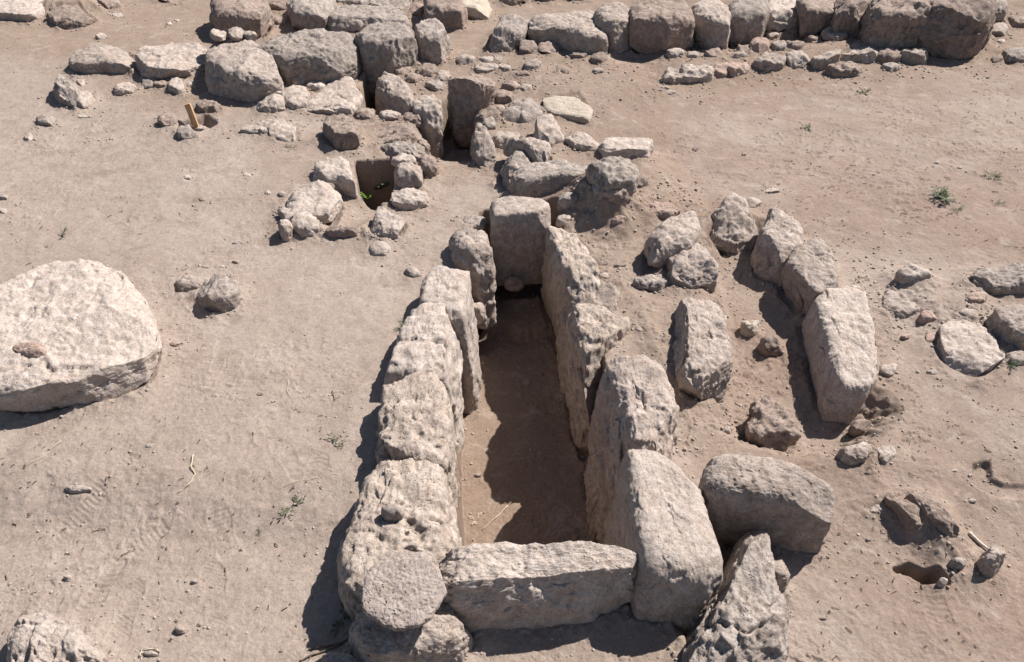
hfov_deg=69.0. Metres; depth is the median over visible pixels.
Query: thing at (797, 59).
stone
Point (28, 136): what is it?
stone
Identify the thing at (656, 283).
stone
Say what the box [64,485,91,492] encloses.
pebble
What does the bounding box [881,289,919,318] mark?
slab
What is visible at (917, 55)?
stone
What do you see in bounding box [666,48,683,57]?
stone
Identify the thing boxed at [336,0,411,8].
stone
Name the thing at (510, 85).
stone
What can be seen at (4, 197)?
pebble
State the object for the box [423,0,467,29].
boulder
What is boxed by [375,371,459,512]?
stone
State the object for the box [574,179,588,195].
stone
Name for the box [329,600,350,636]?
weed sprig
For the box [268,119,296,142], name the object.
stone
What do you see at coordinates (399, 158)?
stone
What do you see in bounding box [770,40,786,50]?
stone
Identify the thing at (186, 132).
stone
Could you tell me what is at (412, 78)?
stone
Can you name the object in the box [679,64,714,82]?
stone
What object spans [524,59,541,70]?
stone
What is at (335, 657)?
stone
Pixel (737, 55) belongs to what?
stone
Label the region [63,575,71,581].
pebble
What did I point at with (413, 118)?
stone
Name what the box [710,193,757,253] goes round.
stone
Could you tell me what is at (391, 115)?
stone
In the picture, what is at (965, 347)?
slab
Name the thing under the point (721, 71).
stone
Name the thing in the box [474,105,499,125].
stone
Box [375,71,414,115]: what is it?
stone
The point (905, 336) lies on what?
pebble
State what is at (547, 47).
stone
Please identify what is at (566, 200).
stone
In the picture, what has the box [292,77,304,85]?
stone
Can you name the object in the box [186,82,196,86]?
stone
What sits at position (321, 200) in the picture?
stone
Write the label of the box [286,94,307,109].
stone
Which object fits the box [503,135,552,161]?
stone
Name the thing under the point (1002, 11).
stone
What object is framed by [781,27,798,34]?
stone
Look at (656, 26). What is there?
boulder
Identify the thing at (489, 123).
stone
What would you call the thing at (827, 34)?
stone
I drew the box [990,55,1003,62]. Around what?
stone
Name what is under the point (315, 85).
stone
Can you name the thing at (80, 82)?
stone
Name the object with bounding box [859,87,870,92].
weed tuft
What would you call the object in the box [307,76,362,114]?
rock
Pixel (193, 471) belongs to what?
dry stalk
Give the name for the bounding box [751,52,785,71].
stone
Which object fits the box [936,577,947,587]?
stone
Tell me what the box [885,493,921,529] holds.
stone
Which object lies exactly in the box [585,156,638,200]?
boulder
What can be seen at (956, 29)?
boulder
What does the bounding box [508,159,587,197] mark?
stone
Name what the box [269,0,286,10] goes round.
stone
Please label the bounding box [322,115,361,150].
stone
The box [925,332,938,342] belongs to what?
stone
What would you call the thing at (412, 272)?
pebble
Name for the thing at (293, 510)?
weed sprig
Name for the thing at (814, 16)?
stone
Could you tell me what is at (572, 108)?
slab
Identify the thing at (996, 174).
weed patch
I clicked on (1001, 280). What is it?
stone
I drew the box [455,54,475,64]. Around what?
stone
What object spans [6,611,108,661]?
stone
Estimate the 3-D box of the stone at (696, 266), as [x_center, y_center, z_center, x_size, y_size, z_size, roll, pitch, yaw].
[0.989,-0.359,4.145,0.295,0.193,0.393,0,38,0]
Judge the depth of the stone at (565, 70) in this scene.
6.57 m
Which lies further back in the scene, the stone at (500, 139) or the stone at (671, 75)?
the stone at (671, 75)
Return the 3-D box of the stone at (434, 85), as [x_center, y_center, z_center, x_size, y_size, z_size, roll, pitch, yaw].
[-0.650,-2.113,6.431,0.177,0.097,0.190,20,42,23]
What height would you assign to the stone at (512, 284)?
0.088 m
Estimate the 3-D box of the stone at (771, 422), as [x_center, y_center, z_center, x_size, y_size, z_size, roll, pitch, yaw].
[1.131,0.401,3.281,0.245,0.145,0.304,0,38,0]
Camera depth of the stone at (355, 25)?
7.64 m
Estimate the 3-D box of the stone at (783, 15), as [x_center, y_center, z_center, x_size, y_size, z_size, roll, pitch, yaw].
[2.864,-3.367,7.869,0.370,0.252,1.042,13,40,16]
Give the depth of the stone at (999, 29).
7.39 m
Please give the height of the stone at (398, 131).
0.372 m
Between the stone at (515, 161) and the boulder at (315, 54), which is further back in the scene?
the boulder at (315, 54)
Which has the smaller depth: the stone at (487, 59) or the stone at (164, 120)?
the stone at (164, 120)
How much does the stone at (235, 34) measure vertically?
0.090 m
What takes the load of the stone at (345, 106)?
on the ground
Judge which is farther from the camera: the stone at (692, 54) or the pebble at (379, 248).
the stone at (692, 54)
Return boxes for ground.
[0,0,1023,661]
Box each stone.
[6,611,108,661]
[12,342,46,357]
[24,133,32,139]
[36,114,55,125]
[46,4,94,29]
[53,74,79,106]
[68,44,135,73]
[76,79,84,85]
[76,91,95,108]
[97,0,120,8]
[112,82,136,95]
[134,42,206,79]
[141,78,152,88]
[153,80,166,87]
[157,114,178,126]
[161,0,178,2]
[168,77,184,93]
[176,275,203,290]
[177,124,197,139]
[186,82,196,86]
[193,125,208,130]
[195,99,222,112]
[197,274,243,312]
[209,28,226,41]
[228,27,244,41]
[243,31,256,39]
[256,93,285,112]
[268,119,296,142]
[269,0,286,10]
[274,15,288,24]
[277,206,305,220]
[278,219,292,240]
[281,85,309,100]
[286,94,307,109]
[286,179,342,223]
[290,211,319,236]
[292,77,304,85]
[306,80,325,90]
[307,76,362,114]
[313,156,357,197]
[321,652,359,661]
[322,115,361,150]
[323,99,356,114]
[324,225,357,238]
[327,4,410,31]
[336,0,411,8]
[336,457,461,620]
[337,91,352,98]
[345,20,363,31]
[353,22,418,99]
[354,107,374,119]
[371,206,405,239]
[374,122,430,154]
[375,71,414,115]
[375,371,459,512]
[379,110,400,120]
[380,140,425,160]
[384,302,464,453]
[391,153,415,166]
[391,188,429,209]
[394,66,411,74]
[394,161,423,188]
[403,73,421,82]
[403,112,422,127]
[408,2,423,15]
[412,94,443,159]
[414,18,449,64]
[415,63,437,76]
[418,154,438,177]
[419,265,481,414]
[425,80,446,90]
[436,70,449,81]
[447,74,495,148]
[449,226,496,329]
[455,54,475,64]
[461,0,491,19]
[463,215,488,231]
[470,122,496,167]
[473,62,498,72]
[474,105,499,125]
[474,302,487,324]
[479,56,493,62]
[481,117,495,129]
[488,14,529,52]
[493,131,519,149]
[494,89,513,104]
[494,104,504,112]
[498,64,510,71]
[500,150,531,190]
[501,0,524,5]
[501,80,520,90]
[501,97,542,122]
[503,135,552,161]
[503,277,524,291]
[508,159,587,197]
[516,70,531,75]
[519,39,537,53]
[520,83,531,91]
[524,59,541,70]
[533,114,564,146]
[538,40,559,53]
[540,226,602,336]
[555,214,570,227]
[555,279,619,393]
[557,192,578,212]
[561,67,570,73]
[564,131,599,150]
[565,303,630,451]
[569,50,586,58]
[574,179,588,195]
[581,206,595,218]
[590,52,606,63]
[592,2,630,53]
[592,67,603,73]
[601,188,629,207]
[611,215,625,224]
[632,274,669,292]
[637,173,648,187]
[642,201,679,218]
[644,211,700,267]
[659,67,684,84]
[664,90,675,94]
[665,243,718,291]
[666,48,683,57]
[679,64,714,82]
[687,51,698,57]
[691,0,730,49]
[704,47,722,56]
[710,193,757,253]
[713,62,727,77]
[727,62,749,76]
[728,0,769,47]
[730,51,747,58]
[737,44,748,50]
[740,320,759,336]
[745,395,801,451]
[749,37,768,53]
[750,207,803,287]
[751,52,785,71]
[758,334,782,356]
[765,0,797,30]
[766,30,780,39]
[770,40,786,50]
[775,560,790,591]
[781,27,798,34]
[781,237,838,314]
[785,40,804,49]
[786,50,809,67]
[795,0,835,38]
[804,34,821,42]
[809,49,840,69]
[821,26,848,41]
[822,61,862,77]
[836,442,872,464]
[841,47,877,63]
[848,419,871,436]
[850,41,864,48]
[869,504,882,512]
[876,47,901,62]
[876,445,895,464]
[881,62,899,71]
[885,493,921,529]
[894,263,931,283]
[899,47,927,64]
[904,492,959,537]
[916,310,936,323]
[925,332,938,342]
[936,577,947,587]
[949,557,965,569]
[958,308,976,316]
[965,291,986,303]
[967,262,1023,295]
[976,546,1005,577]
[984,304,1023,350]
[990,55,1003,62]
[991,22,1008,36]
[995,0,1007,21]
[996,39,1004,43]
[1001,46,1023,62]
[1003,351,1023,365]
[1008,15,1023,27]
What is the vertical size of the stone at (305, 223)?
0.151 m
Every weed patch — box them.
[930,185,957,202]
[984,170,1004,180]
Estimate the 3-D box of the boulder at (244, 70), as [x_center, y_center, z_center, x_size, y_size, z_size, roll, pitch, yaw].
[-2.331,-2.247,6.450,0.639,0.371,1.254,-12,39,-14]
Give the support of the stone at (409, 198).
on the ground
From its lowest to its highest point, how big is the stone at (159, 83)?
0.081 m
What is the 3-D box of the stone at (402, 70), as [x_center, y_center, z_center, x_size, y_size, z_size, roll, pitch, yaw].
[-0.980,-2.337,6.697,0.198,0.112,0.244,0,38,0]
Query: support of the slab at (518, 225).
on the ground
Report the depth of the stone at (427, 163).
5.00 m
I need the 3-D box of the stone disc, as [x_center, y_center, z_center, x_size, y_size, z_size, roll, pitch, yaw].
[-0.334,0.810,2.325,0.266,0.074,0.250,0,38,0]
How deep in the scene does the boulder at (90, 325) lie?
3.40 m
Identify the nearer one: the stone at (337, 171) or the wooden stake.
the stone at (337, 171)
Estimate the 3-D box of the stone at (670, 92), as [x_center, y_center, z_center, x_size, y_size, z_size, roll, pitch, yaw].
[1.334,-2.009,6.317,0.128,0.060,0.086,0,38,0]
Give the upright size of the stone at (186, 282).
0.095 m
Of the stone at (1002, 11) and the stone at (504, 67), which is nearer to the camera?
the stone at (504, 67)
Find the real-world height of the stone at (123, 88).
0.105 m
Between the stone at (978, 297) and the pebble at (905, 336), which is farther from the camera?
the stone at (978, 297)
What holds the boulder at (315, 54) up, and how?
on the ground
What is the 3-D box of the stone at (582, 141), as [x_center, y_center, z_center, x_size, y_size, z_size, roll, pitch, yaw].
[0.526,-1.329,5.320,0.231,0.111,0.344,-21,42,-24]
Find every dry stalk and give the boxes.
[139,648,159,655]
[178,454,195,491]
[482,505,507,528]
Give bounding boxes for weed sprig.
[277,491,305,514]
[326,433,349,447]
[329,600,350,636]
[360,192,370,198]
[373,181,390,189]
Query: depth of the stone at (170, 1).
8.61 m
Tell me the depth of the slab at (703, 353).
3.39 m
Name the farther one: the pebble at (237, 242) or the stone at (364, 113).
the stone at (364, 113)
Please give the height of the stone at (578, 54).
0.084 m
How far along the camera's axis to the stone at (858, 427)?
3.29 m
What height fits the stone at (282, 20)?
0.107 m
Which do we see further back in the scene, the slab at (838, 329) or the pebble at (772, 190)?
the pebble at (772, 190)
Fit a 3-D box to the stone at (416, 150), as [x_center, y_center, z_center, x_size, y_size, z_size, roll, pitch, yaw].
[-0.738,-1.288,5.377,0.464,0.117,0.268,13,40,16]
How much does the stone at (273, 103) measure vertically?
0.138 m
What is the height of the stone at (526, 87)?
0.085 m
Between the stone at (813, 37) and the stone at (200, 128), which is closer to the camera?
the stone at (200, 128)
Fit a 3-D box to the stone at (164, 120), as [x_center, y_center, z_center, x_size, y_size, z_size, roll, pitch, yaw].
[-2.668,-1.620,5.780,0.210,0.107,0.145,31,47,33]
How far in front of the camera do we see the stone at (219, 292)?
3.85 m
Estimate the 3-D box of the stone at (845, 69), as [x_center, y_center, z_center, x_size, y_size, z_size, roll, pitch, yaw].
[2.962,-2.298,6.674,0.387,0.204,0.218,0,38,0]
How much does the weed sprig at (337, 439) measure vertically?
0.034 m
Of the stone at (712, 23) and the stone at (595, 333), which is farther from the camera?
the stone at (712, 23)
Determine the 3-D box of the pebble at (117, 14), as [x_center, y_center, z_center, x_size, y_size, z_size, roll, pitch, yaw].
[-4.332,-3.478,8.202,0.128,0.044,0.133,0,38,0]
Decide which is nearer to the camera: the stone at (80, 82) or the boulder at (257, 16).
the stone at (80, 82)
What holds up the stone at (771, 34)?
on the ground
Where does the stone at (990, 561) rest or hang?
on the ground
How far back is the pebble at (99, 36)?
7.47 m
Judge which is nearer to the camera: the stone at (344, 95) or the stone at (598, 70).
the stone at (344, 95)
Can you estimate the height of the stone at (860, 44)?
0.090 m
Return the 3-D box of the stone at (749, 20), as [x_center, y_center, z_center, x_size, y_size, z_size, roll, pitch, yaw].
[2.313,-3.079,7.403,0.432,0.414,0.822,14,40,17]
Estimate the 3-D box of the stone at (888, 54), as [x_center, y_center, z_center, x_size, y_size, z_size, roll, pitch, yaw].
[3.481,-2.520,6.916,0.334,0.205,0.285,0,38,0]
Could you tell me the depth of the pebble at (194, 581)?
2.65 m
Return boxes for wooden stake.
[185,103,198,128]
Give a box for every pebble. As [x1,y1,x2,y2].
[0,194,8,199]
[0,208,6,213]
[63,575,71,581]
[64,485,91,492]
[77,115,91,117]
[95,33,105,39]
[112,13,122,16]
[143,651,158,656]
[169,341,179,346]
[175,625,185,633]
[183,175,191,179]
[191,579,197,583]
[232,240,242,243]
[278,191,286,196]
[369,240,390,255]
[381,504,403,521]
[405,267,419,277]
[470,650,477,655]
[601,272,613,278]
[614,262,625,266]
[723,426,730,433]
[746,197,761,206]
[765,188,779,192]
[879,363,896,376]
[901,333,909,339]
[926,369,937,374]
[968,498,976,502]
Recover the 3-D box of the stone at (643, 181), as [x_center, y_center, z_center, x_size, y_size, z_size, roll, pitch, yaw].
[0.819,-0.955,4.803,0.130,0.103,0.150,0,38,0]
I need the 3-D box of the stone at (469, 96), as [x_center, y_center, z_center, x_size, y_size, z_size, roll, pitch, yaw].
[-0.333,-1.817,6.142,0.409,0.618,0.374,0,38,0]
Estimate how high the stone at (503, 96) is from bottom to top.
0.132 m
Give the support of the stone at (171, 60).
on the ground
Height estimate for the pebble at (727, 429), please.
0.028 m
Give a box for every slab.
[238,119,285,133]
[438,541,637,632]
[489,195,550,285]
[543,95,592,123]
[583,354,679,543]
[597,137,653,158]
[603,449,722,634]
[672,297,732,402]
[802,285,878,424]
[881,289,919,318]
[936,319,1004,376]
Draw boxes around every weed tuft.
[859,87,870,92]
[1004,358,1021,367]
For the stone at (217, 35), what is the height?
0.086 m
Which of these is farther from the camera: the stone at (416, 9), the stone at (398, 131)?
the stone at (416, 9)
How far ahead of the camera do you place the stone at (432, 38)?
6.80 m
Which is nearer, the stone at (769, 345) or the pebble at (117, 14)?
the stone at (769, 345)
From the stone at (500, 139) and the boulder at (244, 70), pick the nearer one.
the stone at (500, 139)
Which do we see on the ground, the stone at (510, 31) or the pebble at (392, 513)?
the stone at (510, 31)
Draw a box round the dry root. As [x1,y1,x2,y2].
[299,636,348,661]
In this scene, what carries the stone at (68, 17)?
on the ground
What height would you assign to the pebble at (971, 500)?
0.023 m
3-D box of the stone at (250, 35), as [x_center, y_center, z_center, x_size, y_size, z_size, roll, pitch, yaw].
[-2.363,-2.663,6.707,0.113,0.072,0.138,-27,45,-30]
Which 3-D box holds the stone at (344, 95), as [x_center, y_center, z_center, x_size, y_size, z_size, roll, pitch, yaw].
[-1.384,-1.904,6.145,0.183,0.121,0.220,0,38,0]
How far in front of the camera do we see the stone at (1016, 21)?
7.73 m
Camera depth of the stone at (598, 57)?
6.79 m
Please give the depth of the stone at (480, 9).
7.98 m
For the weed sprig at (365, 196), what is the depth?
5.33 m
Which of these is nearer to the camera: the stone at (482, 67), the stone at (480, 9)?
the stone at (482, 67)
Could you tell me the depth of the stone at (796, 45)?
7.01 m
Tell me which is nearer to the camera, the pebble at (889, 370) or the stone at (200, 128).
the pebble at (889, 370)
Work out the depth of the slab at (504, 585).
2.44 m
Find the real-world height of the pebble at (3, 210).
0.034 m
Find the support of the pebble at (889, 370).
on the ground
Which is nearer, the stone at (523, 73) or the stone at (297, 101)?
the stone at (297, 101)
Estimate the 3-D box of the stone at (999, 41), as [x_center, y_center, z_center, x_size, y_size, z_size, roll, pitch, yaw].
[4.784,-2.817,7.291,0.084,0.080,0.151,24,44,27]
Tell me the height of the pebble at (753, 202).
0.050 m
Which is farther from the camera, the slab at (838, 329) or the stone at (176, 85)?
the stone at (176, 85)
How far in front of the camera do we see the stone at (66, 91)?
6.10 m
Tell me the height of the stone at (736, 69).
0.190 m
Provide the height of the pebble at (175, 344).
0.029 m
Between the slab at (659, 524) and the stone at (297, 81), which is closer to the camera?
the slab at (659, 524)
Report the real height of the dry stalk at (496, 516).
0.011 m
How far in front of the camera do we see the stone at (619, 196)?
4.45 m
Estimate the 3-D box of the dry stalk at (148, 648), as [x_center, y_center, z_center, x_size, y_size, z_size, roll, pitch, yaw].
[-1.190,1.056,2.447,0.067,0.010,0.029,0,38,0]
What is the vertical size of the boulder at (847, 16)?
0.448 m
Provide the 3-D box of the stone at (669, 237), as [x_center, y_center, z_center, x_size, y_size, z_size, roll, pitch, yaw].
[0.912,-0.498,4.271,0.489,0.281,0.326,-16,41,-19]
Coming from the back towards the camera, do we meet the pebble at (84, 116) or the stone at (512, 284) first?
the pebble at (84, 116)
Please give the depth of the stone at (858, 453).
3.01 m
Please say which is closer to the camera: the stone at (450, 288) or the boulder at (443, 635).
the boulder at (443, 635)
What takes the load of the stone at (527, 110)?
on the ground
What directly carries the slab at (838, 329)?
on the ground
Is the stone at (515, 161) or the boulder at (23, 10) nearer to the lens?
the stone at (515, 161)
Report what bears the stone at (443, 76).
on the ground
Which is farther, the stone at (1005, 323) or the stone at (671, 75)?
the stone at (671, 75)
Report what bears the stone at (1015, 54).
on the ground
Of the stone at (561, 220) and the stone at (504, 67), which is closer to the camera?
the stone at (561, 220)
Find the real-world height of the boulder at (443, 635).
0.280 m
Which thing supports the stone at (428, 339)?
on the ground
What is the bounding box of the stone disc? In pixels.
[361,550,446,630]
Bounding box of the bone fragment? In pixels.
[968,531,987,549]
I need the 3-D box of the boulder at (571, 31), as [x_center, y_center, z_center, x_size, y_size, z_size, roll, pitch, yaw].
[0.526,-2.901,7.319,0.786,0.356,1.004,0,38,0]
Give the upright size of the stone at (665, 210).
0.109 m
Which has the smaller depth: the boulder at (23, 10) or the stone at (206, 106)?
the stone at (206, 106)
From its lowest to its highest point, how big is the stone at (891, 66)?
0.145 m
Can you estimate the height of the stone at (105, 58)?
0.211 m
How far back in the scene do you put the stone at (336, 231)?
4.41 m
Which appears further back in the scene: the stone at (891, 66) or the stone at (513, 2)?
the stone at (513, 2)
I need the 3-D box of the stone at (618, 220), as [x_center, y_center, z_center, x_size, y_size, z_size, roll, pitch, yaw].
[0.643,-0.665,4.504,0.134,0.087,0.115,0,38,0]
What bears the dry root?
on the ground
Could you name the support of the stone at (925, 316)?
on the ground
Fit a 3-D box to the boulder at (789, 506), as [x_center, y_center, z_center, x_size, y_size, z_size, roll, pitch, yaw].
[0.933,0.649,2.794,0.492,0.370,0.238,8,39,10]
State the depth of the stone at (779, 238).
4.28 m
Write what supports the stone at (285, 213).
on the ground
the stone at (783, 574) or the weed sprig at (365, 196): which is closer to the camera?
the stone at (783, 574)
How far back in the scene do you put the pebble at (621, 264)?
4.17 m
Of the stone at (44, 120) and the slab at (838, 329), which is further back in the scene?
the stone at (44, 120)
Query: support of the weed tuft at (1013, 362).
on the ground
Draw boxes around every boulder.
[0,0,44,21]
[0,258,161,411]
[204,37,284,102]
[210,0,273,38]
[257,28,362,84]
[286,0,336,29]
[348,601,473,661]
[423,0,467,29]
[526,10,608,54]
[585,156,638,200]
[628,0,694,53]
[682,529,790,661]
[698,453,834,552]
[830,0,871,36]
[857,0,930,49]
[917,0,997,59]
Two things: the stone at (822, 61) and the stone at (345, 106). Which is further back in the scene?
the stone at (822, 61)
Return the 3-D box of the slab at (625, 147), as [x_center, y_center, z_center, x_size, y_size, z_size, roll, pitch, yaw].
[0.795,-1.268,5.202,0.405,0.140,0.276,0,38,0]
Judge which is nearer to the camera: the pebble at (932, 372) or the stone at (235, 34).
the pebble at (932, 372)
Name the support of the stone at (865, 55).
on the ground
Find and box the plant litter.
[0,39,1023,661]
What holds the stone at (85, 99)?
on the ground
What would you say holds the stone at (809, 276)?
on the ground
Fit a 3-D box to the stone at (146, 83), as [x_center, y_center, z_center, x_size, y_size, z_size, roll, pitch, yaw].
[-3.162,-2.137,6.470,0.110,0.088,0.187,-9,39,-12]
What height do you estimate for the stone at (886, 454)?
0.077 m
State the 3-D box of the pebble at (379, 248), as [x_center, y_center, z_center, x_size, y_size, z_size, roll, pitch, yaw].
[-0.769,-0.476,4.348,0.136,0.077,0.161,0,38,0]
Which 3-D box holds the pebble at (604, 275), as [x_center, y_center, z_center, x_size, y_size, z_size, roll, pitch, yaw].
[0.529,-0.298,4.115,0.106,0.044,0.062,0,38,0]
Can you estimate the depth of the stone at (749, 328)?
3.88 m
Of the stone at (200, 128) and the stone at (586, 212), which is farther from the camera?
the stone at (200, 128)
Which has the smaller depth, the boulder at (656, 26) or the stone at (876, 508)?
the stone at (876, 508)
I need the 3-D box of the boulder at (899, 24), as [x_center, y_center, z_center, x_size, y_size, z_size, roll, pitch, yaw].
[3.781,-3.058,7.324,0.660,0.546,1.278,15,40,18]
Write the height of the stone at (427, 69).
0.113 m
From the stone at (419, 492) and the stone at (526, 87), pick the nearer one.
the stone at (419, 492)
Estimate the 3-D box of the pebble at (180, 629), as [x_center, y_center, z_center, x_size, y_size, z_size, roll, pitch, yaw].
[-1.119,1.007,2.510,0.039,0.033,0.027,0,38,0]
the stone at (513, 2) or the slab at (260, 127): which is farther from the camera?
the stone at (513, 2)
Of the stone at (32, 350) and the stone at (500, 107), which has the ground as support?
the stone at (500, 107)
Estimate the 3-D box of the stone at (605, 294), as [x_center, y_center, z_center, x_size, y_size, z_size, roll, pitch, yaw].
[0.417,0.078,4.104,0.354,0.694,0.611,0,38,0]
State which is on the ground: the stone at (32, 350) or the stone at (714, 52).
the stone at (714, 52)
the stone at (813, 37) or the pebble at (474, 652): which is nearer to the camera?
the pebble at (474, 652)
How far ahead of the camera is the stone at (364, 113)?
5.83 m
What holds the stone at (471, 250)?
on the ground
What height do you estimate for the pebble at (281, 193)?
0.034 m
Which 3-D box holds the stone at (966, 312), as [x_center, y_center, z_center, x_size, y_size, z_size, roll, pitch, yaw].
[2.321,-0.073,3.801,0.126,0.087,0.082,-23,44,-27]
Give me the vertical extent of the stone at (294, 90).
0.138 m
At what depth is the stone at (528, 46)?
6.98 m
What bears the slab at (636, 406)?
on the ground
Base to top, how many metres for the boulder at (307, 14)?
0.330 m
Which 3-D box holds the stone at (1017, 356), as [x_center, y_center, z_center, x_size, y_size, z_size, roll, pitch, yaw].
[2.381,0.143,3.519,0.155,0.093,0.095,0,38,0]
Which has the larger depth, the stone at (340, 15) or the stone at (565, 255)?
the stone at (340, 15)
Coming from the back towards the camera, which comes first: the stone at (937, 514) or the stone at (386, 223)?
the stone at (386, 223)
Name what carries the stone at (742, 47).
on the ground
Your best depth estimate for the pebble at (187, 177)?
5.01 m
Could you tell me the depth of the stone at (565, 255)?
4.23 m
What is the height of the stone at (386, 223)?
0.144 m
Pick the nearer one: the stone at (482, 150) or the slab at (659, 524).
the slab at (659, 524)
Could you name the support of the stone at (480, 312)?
on the ground
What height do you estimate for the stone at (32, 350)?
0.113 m
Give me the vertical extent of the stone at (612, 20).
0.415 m
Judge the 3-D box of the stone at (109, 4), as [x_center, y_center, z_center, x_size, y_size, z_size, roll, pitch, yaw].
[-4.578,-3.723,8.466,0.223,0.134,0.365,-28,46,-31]
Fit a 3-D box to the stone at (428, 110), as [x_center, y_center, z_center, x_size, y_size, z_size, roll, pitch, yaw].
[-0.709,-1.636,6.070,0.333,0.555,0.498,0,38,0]
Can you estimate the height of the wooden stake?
0.306 m
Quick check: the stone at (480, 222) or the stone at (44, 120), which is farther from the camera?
the stone at (44, 120)
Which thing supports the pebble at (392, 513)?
on the stone at (419, 492)
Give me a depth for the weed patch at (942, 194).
4.83 m
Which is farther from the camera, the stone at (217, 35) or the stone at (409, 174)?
the stone at (217, 35)
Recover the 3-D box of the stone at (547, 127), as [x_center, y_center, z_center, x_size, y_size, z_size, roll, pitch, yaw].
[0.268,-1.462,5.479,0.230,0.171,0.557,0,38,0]
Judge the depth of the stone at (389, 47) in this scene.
6.58 m
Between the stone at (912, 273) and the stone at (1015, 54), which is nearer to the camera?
the stone at (912, 273)
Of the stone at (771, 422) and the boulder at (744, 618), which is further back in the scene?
the stone at (771, 422)
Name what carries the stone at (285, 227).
on the ground
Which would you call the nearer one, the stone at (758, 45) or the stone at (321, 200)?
the stone at (321, 200)
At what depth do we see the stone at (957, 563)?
2.66 m
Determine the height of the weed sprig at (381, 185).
0.114 m
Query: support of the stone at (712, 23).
on the ground

